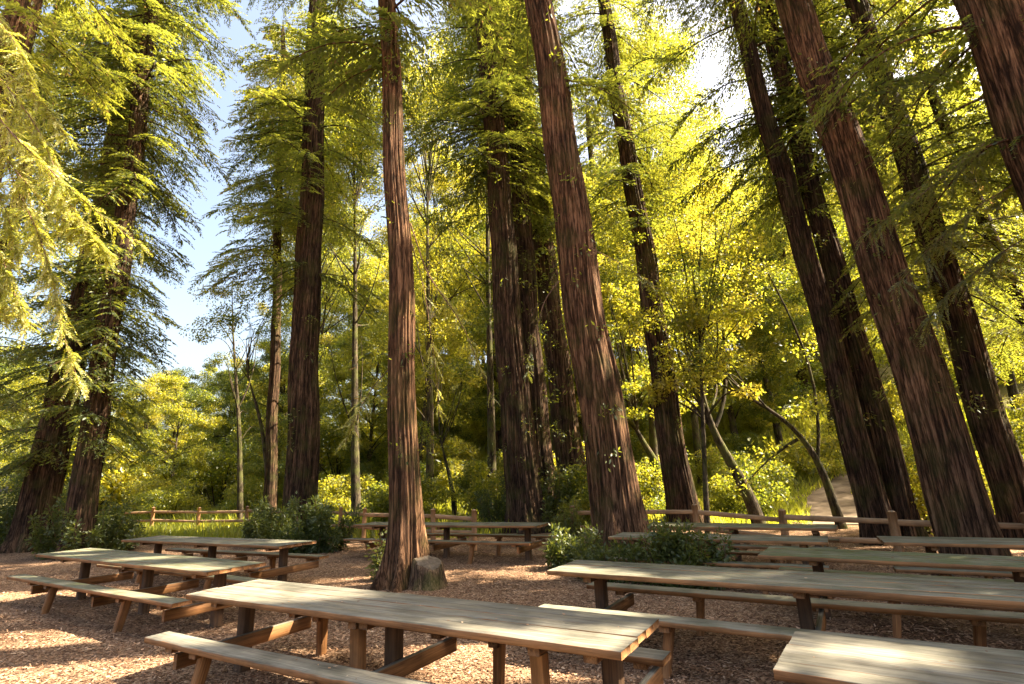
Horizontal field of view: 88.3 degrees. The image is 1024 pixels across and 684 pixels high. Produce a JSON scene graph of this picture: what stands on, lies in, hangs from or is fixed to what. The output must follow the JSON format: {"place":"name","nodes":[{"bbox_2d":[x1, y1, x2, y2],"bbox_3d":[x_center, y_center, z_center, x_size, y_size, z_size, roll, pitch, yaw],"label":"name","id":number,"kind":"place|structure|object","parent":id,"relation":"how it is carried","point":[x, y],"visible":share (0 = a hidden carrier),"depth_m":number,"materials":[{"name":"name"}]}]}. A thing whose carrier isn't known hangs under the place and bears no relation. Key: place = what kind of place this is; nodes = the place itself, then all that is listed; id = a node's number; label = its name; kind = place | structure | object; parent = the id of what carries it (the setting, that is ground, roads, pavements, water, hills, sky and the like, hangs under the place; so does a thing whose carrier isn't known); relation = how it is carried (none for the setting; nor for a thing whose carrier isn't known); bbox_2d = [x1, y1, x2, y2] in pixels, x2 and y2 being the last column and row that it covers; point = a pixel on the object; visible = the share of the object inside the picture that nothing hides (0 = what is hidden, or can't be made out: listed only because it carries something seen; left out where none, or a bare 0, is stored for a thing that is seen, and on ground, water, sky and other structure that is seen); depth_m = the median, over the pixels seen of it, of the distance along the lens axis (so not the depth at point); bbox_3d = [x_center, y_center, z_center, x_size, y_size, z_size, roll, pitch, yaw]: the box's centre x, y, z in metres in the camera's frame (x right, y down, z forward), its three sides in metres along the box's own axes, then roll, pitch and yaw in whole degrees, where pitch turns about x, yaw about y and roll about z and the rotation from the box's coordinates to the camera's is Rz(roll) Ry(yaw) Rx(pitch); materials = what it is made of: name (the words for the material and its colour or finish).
{"place":"outdoors","nodes":[
{"label":"outdoors","id":0,"kind":"place"},
{"bbox_2d":[0,0,1022,493],"label":"sky","id":1,"kind":"structure","parent":0,"point":[181,308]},
{"bbox_2d":[0,309,1023,683],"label":"ground","id":2,"kind":"structure","parent":0,"point":[20,563],"depth_m":6.74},
{"bbox_2d":[0,362,81,500],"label":"broadleaf tree","id":3,"kind":"object","parent":2,"relation":"on","point":[3,422],"visible":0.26,"depth_m":33.47,"materials":[{"name":"green plant"}]},
{"bbox_2d":[0,0,95,480],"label":"redwood tree","id":4,"kind":"object","parent":2,"relation":"on","point":[6,387],"visible":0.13,"depth_m":29.80,"materials":[{"name":"green plant"}]},
{"bbox_2d":[0,470,113,545],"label":"shrub","id":5,"kind":"object","parent":2,"relation":"on","point":[6,515],"visible":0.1,"depth_m":18.13,"materials":[{"name":"green plant"}]},
{"bbox_2d":[0,0,143,291],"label":"redwood tree","id":6,"kind":"object","parent":2,"relation":"on","point":[24,18],"visible":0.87,"depth_m":14.43,"materials":[{"name":"green plant"}]},
{"bbox_2d":[0,14,152,408],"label":"hanging branch","id":7,"kind":"object","parent":6,"relation":"hanging from","point":[60,201],"visible":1,"depth_m":6.37,"materials":[{"name":"green plant"}]},
{"bbox_2d":[9,427,157,509],"bbox_3d":[-28.697,8.857,35.791,8.239,6.671,7.062,6,-16,-29],"label":"bush","id":8,"kind":"object","parent":2,"relation":"on","point":[116,487],"visible":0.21,"depth_m":35.49,"materials":[{"name":"green plant"}]},
{"bbox_2d":[25,490,145,559],"bbox_3d":[-12.387,5.334,15.467,3.116,2.038,2.347,4,-16,-22],"label":"shrub","id":9,"kind":"object","parent":2,"relation":"on","point":[106,536],"visible":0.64,"depth_m":15.15,"materials":[{"name":"green plant"}]},
{"bbox_2d":[0,0,210,553],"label":"redwood tree","id":10,"kind":"object","parent":2,"relation":"on","point":[42,485],"visible":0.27,"depth_m":18.43,"materials":[{"name":"green plant"}]},
{"bbox_2d":[1,0,257,560],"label":"redwood tree","id":11,"kind":"object","parent":2,"relation":"on","point":[133,173],"visible":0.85,"depth_m":17.70,"materials":[{"name":"green plant"}]},
{"bbox_2d":[6,548,285,632],"bbox_3d":[-5.843,3.792,8.125,5.375,0.886,1.518,-11,-17,30],"label":"picnic table","id":12,"kind":"object","parent":2,"relation":"on","point":[146,566],"visible":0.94,"depth_m":7.72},
{"bbox_2d":[103,376,191,480],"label":"broadleaf tree","id":13,"kind":"object","parent":2,"relation":"on","point":[150,393],"visible":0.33,"depth_m":38.91,"materials":[{"name":"green plant"}]},
{"bbox_2d":[120,476,195,517],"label":"bush","id":14,"kind":"object","parent":2,"relation":"on","point":[140,486],"visible":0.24,"depth_m":30.34,"materials":[{"name":"green plant"}]},
{"bbox_2d":[130,480,213,518],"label":"bush","id":15,"kind":"object","parent":2,"relation":"on","point":[157,495],"visible":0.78,"depth_m":27.59,"materials":[{"name":"green plant"}]},
{"bbox_2d":[119,373,227,491],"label":"broadleaf tree","id":16,"kind":"object","parent":2,"relation":"on","point":[176,413],"visible":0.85,"depth_m":33.42,"materials":[{"name":"green plant"}]},
{"bbox_2d":[135,365,215,483],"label":"broadleaf tree","id":17,"kind":"object","parent":2,"relation":"on","point":[177,372],"visible":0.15,"depth_m":42.76,"materials":[{"name":"green plant"}]},
{"bbox_2d":[164,434,263,506],"bbox_3d":[-21.450,9.667,38.814,7.422,6.086,7.447,-8,-16,22],"label":"bush","id":18,"kind":"object","parent":2,"relation":"on","point":[227,465],"visible":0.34,"depth_m":37.72,"materials":[{"name":"green plant"}]},
{"bbox_2d":[177,280,260,522],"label":"broadleaf tree","id":19,"kind":"object","parent":2,"relation":"on","point":[233,320],"visible":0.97,"depth_m":25.22,"materials":[{"name":"green plant"}]},
{"bbox_2d":[184,370,262,472],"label":"broadleaf tree","id":20,"kind":"object","parent":2,"relation":"on","point":[227,395],"visible":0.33,"depth_m":48.54,"materials":[{"name":"green plant"}]},
{"bbox_2d":[181,351,265,457],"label":"broadleaf tree","id":21,"kind":"object","parent":2,"relation":"on","point":[210,370],"visible":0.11,"depth_m":54.97,"materials":[{"name":"green plant"}]},
{"bbox_2d":[121,535,328,589],"bbox_3d":[-6.019,4.402,10.476,5.076,0.887,1.516,-10,-16,27],"label":"picnic table","id":22,"kind":"object","parent":2,"relation":"on","point":[283,569],"visible":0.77,"depth_m":10.12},
{"bbox_2d":[214,476,263,514],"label":"bush","id":23,"kind":"object","parent":2,"relation":"on","point":[252,492],"visible":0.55,"depth_m":28.26,"materials":[{"name":"green plant"}]},
{"bbox_2d":[187,24,337,509],"bbox_3d":[-13.359,-5.482,29.453,7.421,30.350,7.752,11,-19,-41],"label":"redwood tree","id":24,"kind":"object","parent":2,"relation":"on","point":[271,463],"visible":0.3,"depth_m":28.45,"materials":[{"name":"green plant"}]},
{"bbox_2d":[239,495,305,548],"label":"shrub","id":25,"kind":"object","parent":2,"relation":"on","point":[263,517],"visible":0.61,"depth_m":15.88,"materials":[{"name":"green plant"}]},
{"bbox_2d":[226,363,332,481],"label":"broadleaf tree","id":26,"kind":"object","parent":2,"relation":"on","point":[255,473],"visible":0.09,"depth_m":38.01,"materials":[{"name":"green plant"}]},
{"bbox_2d":[226,335,333,507],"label":"broadleaf tree","id":27,"kind":"object","parent":2,"relation":"on","point":[262,392],"visible":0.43,"depth_m":30.21,"materials":[{"name":"green plant"}]},
{"bbox_2d":[98,506,476,550],"bbox_3d":[-10.755,6.975,20.134,23.940,1.267,2.630,-10,-16,28],"label":"rail fence","id":28,"kind":"object","parent":2,"relation":"on","point":[433,516],"visible":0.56,"depth_m":16.64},
{"bbox_2d":[255,231,372,473],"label":"broadleaf tree","id":29,"kind":"object","parent":2,"relation":"on","point":[340,362],"visible":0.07,"depth_m":51.94,"materials":[{"name":"green plant"}]},
{"bbox_2d":[215,0,414,529],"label":"redwood tree","id":30,"kind":"object","parent":2,"relation":"on","point":[301,475],"visible":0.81,"depth_m":21.01,"materials":[{"name":"green plant"}]},
{"bbox_2d":[248,77,383,364],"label":"broadleaf tree","id":31,"kind":"object","parent":2,"relation":"on","point":[324,270],"visible":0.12,"depth_m":29.58,"materials":[{"name":"green plant"}]},
{"bbox_2d":[270,491,363,553],"bbox_3d":[-5.427,4.982,14.504,2.524,1.772,1.894,-13,-18,36],"label":"shrub","id":32,"kind":"object","parent":2,"relation":"on","point":[318,522],"visible":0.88,"depth_m":14.33,"materials":[{"name":"green plant"}]},
{"bbox_2d":[252,199,384,420],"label":"broadleaf tree","id":33,"kind":"object","parent":2,"relation":"on","point":[323,393],"visible":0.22,"depth_m":47.22,"materials":[{"name":"green plant"}]},
{"bbox_2d":[274,21,411,511],"bbox_3d":[-8.999,-4.536,27.954,7.192,26.922,8.065,6,-16,-29],"label":"broadleaf tree","id":34,"kind":"object","parent":2,"relation":"on","point":[355,458],"visible":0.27,"depth_m":27.17,"materials":[{"name":"green plant"}]},
{"bbox_2d":[318,471,377,515],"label":"bush","id":35,"kind":"object","parent":2,"relation":"on","point":[324,493],"visible":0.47,"depth_m":26.20,"materials":[{"name":"green plant"}]},
{"bbox_2d":[319,409,387,477],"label":"bush","id":36,"kind":"object","parent":2,"relation":"on","point":[327,455],"visible":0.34,"depth_m":40.60,"materials":[{"name":"green plant"}]},
{"bbox_2d":[320,319,423,469],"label":"broadleaf tree","id":37,"kind":"object","parent":2,"relation":"on","point":[378,417],"visible":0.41,"depth_m":35.22,"materials":[{"name":"green plant"}]},
{"bbox_2d":[268,0,517,592],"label":"redwood tree","id":38,"kind":"object","parent":2,"relation":"on","point":[406,543],"visible":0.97,"depth_m":11.03,"materials":[{"name":"brown plant"}]},
{"bbox_2d":[344,237,452,384],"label":"broadleaf tree","id":39,"kind":"object","parent":2,"relation":"on","point":[373,262],"visible":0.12,"depth_m":48.08,"materials":[{"name":"green plant"}]},
{"bbox_2d":[144,579,670,683],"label":"picnic table","id":40,"kind":"object","parent":2,"relation":"on","point":[588,637],"visible":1,"depth_m":4.14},
{"bbox_2d":[361,470,454,521],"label":"bush","id":41,"kind":"object","parent":2,"relation":"on","point":[382,502],"visible":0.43,"depth_m":20.79,"materials":[{"name":"green plant"}]},
{"bbox_2d":[361,36,467,491],"bbox_3d":[-4.888,-4.932,30.478,7.469,27.772,7.702,12,-20,-43],"label":"broadleaf tree","id":42,"kind":"object","parent":2,"relation":"on","point":[430,420],"visible":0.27,"depth_m":30.87,"materials":[{"name":"green plant"}]},
{"bbox_2d":[377,291,469,446],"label":"broadleaf tree","id":43,"kind":"object","parent":2,"relation":"on","point":[421,305],"visible":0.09,"depth_m":40.94,"materials":[{"name":"green plant"}]},
{"bbox_2d":[360,141,494,464],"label":"broadleaf tree","id":44,"kind":"object","parent":2,"relation":"on","point":[460,335],"visible":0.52,"depth_m":32.63,"materials":[{"name":"green plant"}]},
{"bbox_2d":[407,555,447,590],"bbox_3d":[-1.461,4.019,9.090,0.746,0.626,0.757,-2,-14,0],"label":"tree stump","id":45,"kind":"object","parent":2,"relation":"on","point":[427,572],"visible":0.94,"depth_m":8.92,"materials":[{"name":"brown wood"}]},
{"bbox_2d":[415,332,480,514],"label":"broadleaf tree","id":46,"kind":"object","parent":2,"relation":"on","point":[453,506],"visible":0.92,"depth_m":23.74,"materials":[{"name":"green plant"}]},
{"bbox_2d":[343,522,554,563],"bbox_3d":[-1.537,4.732,12.394,5.008,0.887,1.516,-9,-16,24],"label":"picnic table","id":47,"kind":"object","parent":2,"relation":"on","point":[447,543],"visible":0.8,"depth_m":12.01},
{"bbox_2d":[421,435,479,480],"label":"bush","id":48,"kind":"object","parent":2,"relation":"on","point":[467,455],"visible":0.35,"depth_m":30.83,"materials":[{"name":"green plant"}]},
{"bbox_2d":[447,459,505,515],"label":"bush","id":49,"kind":"object","parent":2,"relation":"on","point":[468,480],"visible":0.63,"depth_m":21.75,"materials":[{"name":"green plant"}]},
{"bbox_2d":[463,471,505,530],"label":"shrub","id":50,"kind":"object","parent":2,"relation":"on","point":[499,514],"visible":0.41,"depth_m":18.23,"materials":[{"name":"green plant"}]},
{"bbox_2d":[413,7,560,489],"bbox_3d":[-1.080,-5.393,25.680,7.572,26.888,6.591,-10,-16,28],"label":"broadleaf tree","id":51,"kind":"object","parent":2,"relation":"on","point":[491,448],"visible":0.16,"depth_m":25.32,"materials":[{"name":"green plant"}]},
{"bbox_2d":[424,188,549,455],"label":"broadleaf tree","id":52,"kind":"object","parent":2,"relation":"on","point":[472,412],"visible":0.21,"depth_m":35.88,"materials":[{"name":"green plant"}]},
{"bbox_2d":[378,0,599,533],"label":"redwood tree","id":53,"kind":"object","parent":2,"relation":"on","point":[524,499],"visible":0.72,"depth_m":19.96,"materials":[{"name":"green plant"}]},
{"bbox_2d":[428,0,575,517],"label":"redwood tree","id":54,"kind":"object","parent":2,"relation":"on","point":[524,233],"visible":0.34,"depth_m":20.90,"materials":[{"name":"green plant"}]},
{"bbox_2d":[0,537,1023,683],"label":"wood chips","id":55,"kind":"object","parent":2,"relation":"on","point":[993,645],"visible":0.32,"depth_m":6.16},
{"bbox_2d":[1,379,1023,544],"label":"meadow grass","id":56,"kind":"structure","parent":2,"relation":"on","point":[220,529],"depth_m":25.64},
{"bbox_2d":[461,2,618,485],"bbox_3d":[1.264,-7.353,24.066,7.299,30.350,6.848,-2,-14,0],"label":"redwood tree","id":57,"kind":"object","parent":2,"relation":"on","point":[564,416],"visible":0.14,"depth_m":22.18,"materials":[{"name":"green plant"}]},
{"bbox_2d":[538,458,578,531],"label":"shrub","id":58,"kind":"object","parent":2,"relation":"on","point":[548,508],"visible":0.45,"depth_m":17.60,"materials":[{"name":"green plant"}]},
{"bbox_2d":[463,0,654,557],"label":"redwood tree","id":59,"kind":"object","parent":2,"relation":"on","point":[616,501],"visible":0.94,"depth_m":12.63,"materials":[{"name":"green plant"}]},
{"bbox_2d":[547,464,590,530],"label":"bush","id":60,"kind":"object","parent":2,"relation":"on","point":[582,490],"visible":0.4,"depth_m":17.28,"materials":[{"name":"green plant"}]},
{"bbox_2d":[539,521,604,568],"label":"shrub","id":61,"kind":"object","parent":2,"relation":"on","point":[559,551],"visible":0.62,"depth_m":10.14,"materials":[{"name":"green plant"}]},
{"bbox_2d":[537,171,647,449],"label":"broadleaf tree","id":62,"kind":"object","parent":2,"relation":"on","point":[623,336],"visible":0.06,"depth_m":33.12,"materials":[{"name":"green plant"}]},
{"bbox_2d":[562,104,647,408],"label":"redwood tree","id":63,"kind":"object","parent":2,"relation":"on","point":[590,155],"visible":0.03,"depth_m":46.27,"materials":[{"name":"green plant"}]},
{"bbox_2d":[570,532,650,583],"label":"shrub","id":64,"kind":"object","parent":2,"relation":"on","point":[622,550],"visible":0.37,"depth_m":8.85,"materials":[{"name":"green plant"}]},
{"bbox_2d":[562,146,680,401],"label":"broadleaf tree","id":65,"kind":"object","parent":2,"relation":"on","point":[598,169],"visible":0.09,"depth_m":41.35,"materials":[{"name":"green plant"}]},
{"bbox_2d":[564,280,684,487],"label":"broadleaf tree","id":66,"kind":"object","parent":2,"relation":"on","point":[609,293],"visible":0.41,"depth_m":22.04,"materials":[{"name":"green plant"}]},
{"bbox_2d":[553,0,719,522],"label":"redwood tree","id":67,"kind":"object","parent":2,"relation":"on","point":[679,487],"visible":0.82,"depth_m":21.05,"materials":[{"name":"green plant"}]},
{"bbox_2d":[635,458,665,514],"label":"bush","id":68,"kind":"object","parent":2,"relation":"on","point":[657,503],"visible":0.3,"depth_m":21.06,"materials":[{"name":"green plant"}]},
{"bbox_2d":[581,15,735,505],"bbox_3d":[7.282,-4.716,25.087,8.325,24.927,6.478,-2,-14,0],"label":"broadleaf tree","id":69,"kind":"object","parent":2,"relation":"on","point":[667,44],"visible":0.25,"depth_m":25.65,"materials":[{"name":"green plant"}]},
{"bbox_2d":[632,509,701,588],"bbox_3d":[2.473,3.398,8.608,1.152,1.294,1.327,-2,-14,0],"label":"shrub","id":70,"kind":"object","parent":2,"relation":"on","point":[663,535],"visible":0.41,"depth_m":8.54,"materials":[{"name":"green plant"}]},
{"bbox_2d":[616,173,763,487],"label":"broadleaf tree","id":71,"kind":"object","parent":2,"relation":"on","point":[696,433],"visible":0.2,"depth_m":29.61,"materials":[{"name":"green plant"}]},
{"bbox_2d":[645,246,749,533],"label":"broadleaf tree","id":72,"kind":"object","parent":2,"relation":"on","point":[718,290],"visible":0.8,"depth_m":17.42,"materials":[{"name":"green plant"}]},
{"bbox_2d":[618,174,779,523],"bbox_3d":[6.905,0.142,18.907,5.822,12.816,5.618,-2,-14,0],"label":"broadleaf tree","id":73,"kind":"object","parent":2,"relation":"on","point":[751,503],"visible":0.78,"depth_m":18.53,"materials":[{"name":"green plant"}]},
{"bbox_2d":[658,517,739,590],"bbox_3d":[2.946,3.399,8.414,1.246,1.181,0.840,-2,-14,0],"label":"shrub","id":74,"kind":"object","parent":2,"relation":"on","point":[700,544],"visible":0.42,"depth_m":8.34,"materials":[{"name":"green plant"}]},
{"bbox_2d":[652,136,779,449],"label":"broadleaf tree","id":75,"kind":"object","parent":2,"relation":"on","point":[750,342],"visible":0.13,"depth_m":33.65,"materials":[{"name":"green plant"}]},
{"bbox_2d":[690,443,743,490],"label":"bush","id":76,"kind":"object","parent":2,"relation":"on","point":[715,456],"visible":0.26,"depth_m":26.81,"materials":[{"name":"green plant"}]},
{"bbox_2d":[607,532,829,594],"bbox_3d":[3.395,3.712,8.797,3.405,0.887,1.516,-10,-17,29],"label":"picnic table","id":77,"kind":"object","parent":2,"relation":"on","point":[803,541],"visible":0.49,"depth_m":8.30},
{"bbox_2d":[630,185,847,528],"bbox_3d":[7.545,0.042,17.980,6.900,12.508,4.061,-2,-14,0],"label":"broadleaf tree","id":78,"kind":"object","parent":2,"relation":"on","point":[835,508],"visible":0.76,"depth_m":17.39,"materials":[{"name":"green plant"}]},
{"bbox_2d":[645,522,839,564],"bbox_3d":[4.535,4.146,10.609,3.605,0.886,1.515,-11,-17,31],"label":"picnic table","id":79,"kind":"object","parent":2,"relation":"on","point":[814,529],"visible":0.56,"depth_m":10.20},
{"bbox_2d":[720,430,768,462],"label":"bush","id":80,"kind":"object","parent":2,"relation":"on","point":[744,444],"visible":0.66,"depth_m":30.80,"materials":[{"name":"green plant"}]},
{"bbox_2d":[708,451,794,515],"bbox_3d":[9.614,5.699,21.194,3.618,2.772,3.606,8,-17,-34],"label":"bush","id":81,"kind":"object","parent":2,"relation":"on","point":[726,503],"visible":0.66,"depth_m":20.78,"materials":[{"name":"green plant"}]},
{"bbox_2d":[693,211,825,445],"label":"broadleaf tree","id":82,"kind":"object","parent":2,"relation":"on","point":[768,397],"visible":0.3,"depth_m":32.94,"materials":[{"name":"green plant"}]},
{"bbox_2d":[736,97,823,416],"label":"redwood tree","id":83,"kind":"object","parent":2,"relation":"on","point":[803,373],"visible":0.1,"depth_m":39.76,"materials":[{"name":"green plant"}]},
{"bbox_2d":[539,560,1023,678],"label":"picnic table","id":84,"kind":"object","parent":2,"relation":"on","point":[595,575],"visible":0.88,"depth_m":4.79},
{"bbox_2d":[631,0,936,545],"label":"redwood tree","id":85,"kind":"object","parent":2,"relation":"on","point":[870,498],"visible":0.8,"depth_m":15.49,"materials":[{"name":"green plant"}]},
{"bbox_2d":[569,504,1023,566],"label":"rail fence","id":86,"kind":"object","parent":2,"relation":"on","point":[894,522],"visible":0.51,"depth_m":10.88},
{"bbox_2d":[669,0,931,536],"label":"redwood tree","id":87,"kind":"object","parent":2,"relation":"on","point":[886,446],"visible":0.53,"depth_m":15.22,"materials":[{"name":"green plant"}]},
{"bbox_2d":[743,137,859,457],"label":"broadleaf tree","id":88,"kind":"object","parent":2,"relation":"on","point":[799,306],"visible":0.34,"depth_m":30.94,"materials":[{"name":"green plant"}]},
{"bbox_2d":[776,428,846,477],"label":"bush","id":89,"kind":"object","parent":2,"relation":"on","point":[803,461],"visible":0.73,"depth_m":26.59,"materials":[{"name":"green plant"}]},
{"bbox_2d":[716,0,1012,577],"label":"redwood tree","id":90,"kind":"object","parent":2,"relation":"on","point":[956,496],"visible":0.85,"depth_m":10.16,"materials":[{"name":"brown plant"}]},
{"bbox_2d":[729,0,1023,537],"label":"redwood tree","id":91,"kind":"object","parent":2,"relation":"on","point":[998,451],"visible":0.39,"depth_m":13.25,"materials":[{"name":"green plant"}]},
{"bbox_2d":[732,0,1021,458],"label":"redwood tree","id":92,"kind":"object","parent":2,"relation":"on","point":[919,275],"visible":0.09,"depth_m":16.23,"materials":[{"name":"green plant"}]},
{"bbox_2d":[758,546,1023,638],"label":"picnic table","id":93,"kind":"object","parent":2,"relation":"on","point":[816,558],"visible":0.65,"depth_m":5.95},
{"bbox_2d":[824,85,965,399],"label":"broadleaf tree","id":94,"kind":"object","parent":2,"relation":"on","point":[837,198],"visible":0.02,"depth_m":38.00,"materials":[{"name":"green plant"}]},
{"bbox_2d":[773,631,1023,683],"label":"picnic table","id":95,"kind":"object","parent":2,"relation":"on","point":[809,658],"visible":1,"depth_m":2.73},
{"bbox_2d":[785,0,1023,350],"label":"redwood tree","id":96,"kind":"object","parent":2,"relation":"on","point":[994,30],"visible":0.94,"depth_m":9.14,"materials":[{"name":"green plant"}]},
{"bbox_2d":[850,439,992,535],"bbox_3d":[11.318,3.992,14.535,3.444,2.698,3.433,-10,-17,30],"label":"bush","id":97,"kind":"object","parent":2,"relation":"on","point":[919,501],"visible":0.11,"depth_m":14.19,"materials":[{"name":"green plant"}]},
{"bbox_2d":[852,0,1023,384],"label":"redwood tree","id":98,"kind":"object","parent":2,"relation":"on","point":[1012,338],"visible":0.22,"depth_m":17.59,"materials":[{"name":"green plant"}]},
{"bbox_2d":[876,536,1023,612],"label":"picnic table","id":99,"kind":"object","parent":2,"relation":"on","point":[931,544],"visible":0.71,"depth_m":7.22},
{"bbox_2d":[901,134,1023,413],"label":"broadleaf tree","id":100,"kind":"object","parent":2,"relation":"on","point":[1012,390],"visible":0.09,"depth_m":30.21,"materials":[{"name":"green plant"}]},
{"bbox_2d":[920,19,1023,335],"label":"redwood tree","id":101,"kind":"object","parent":2,"relation":"on","point":[972,87],"visible":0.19,"depth_m":14.20,"materials":[{"name":"green plant"}]},
{"bbox_2d":[794,467,857,523],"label":"dirt path","id":102,"kind":"structure","parent":0,"point":[817,502],"depth_m":22.88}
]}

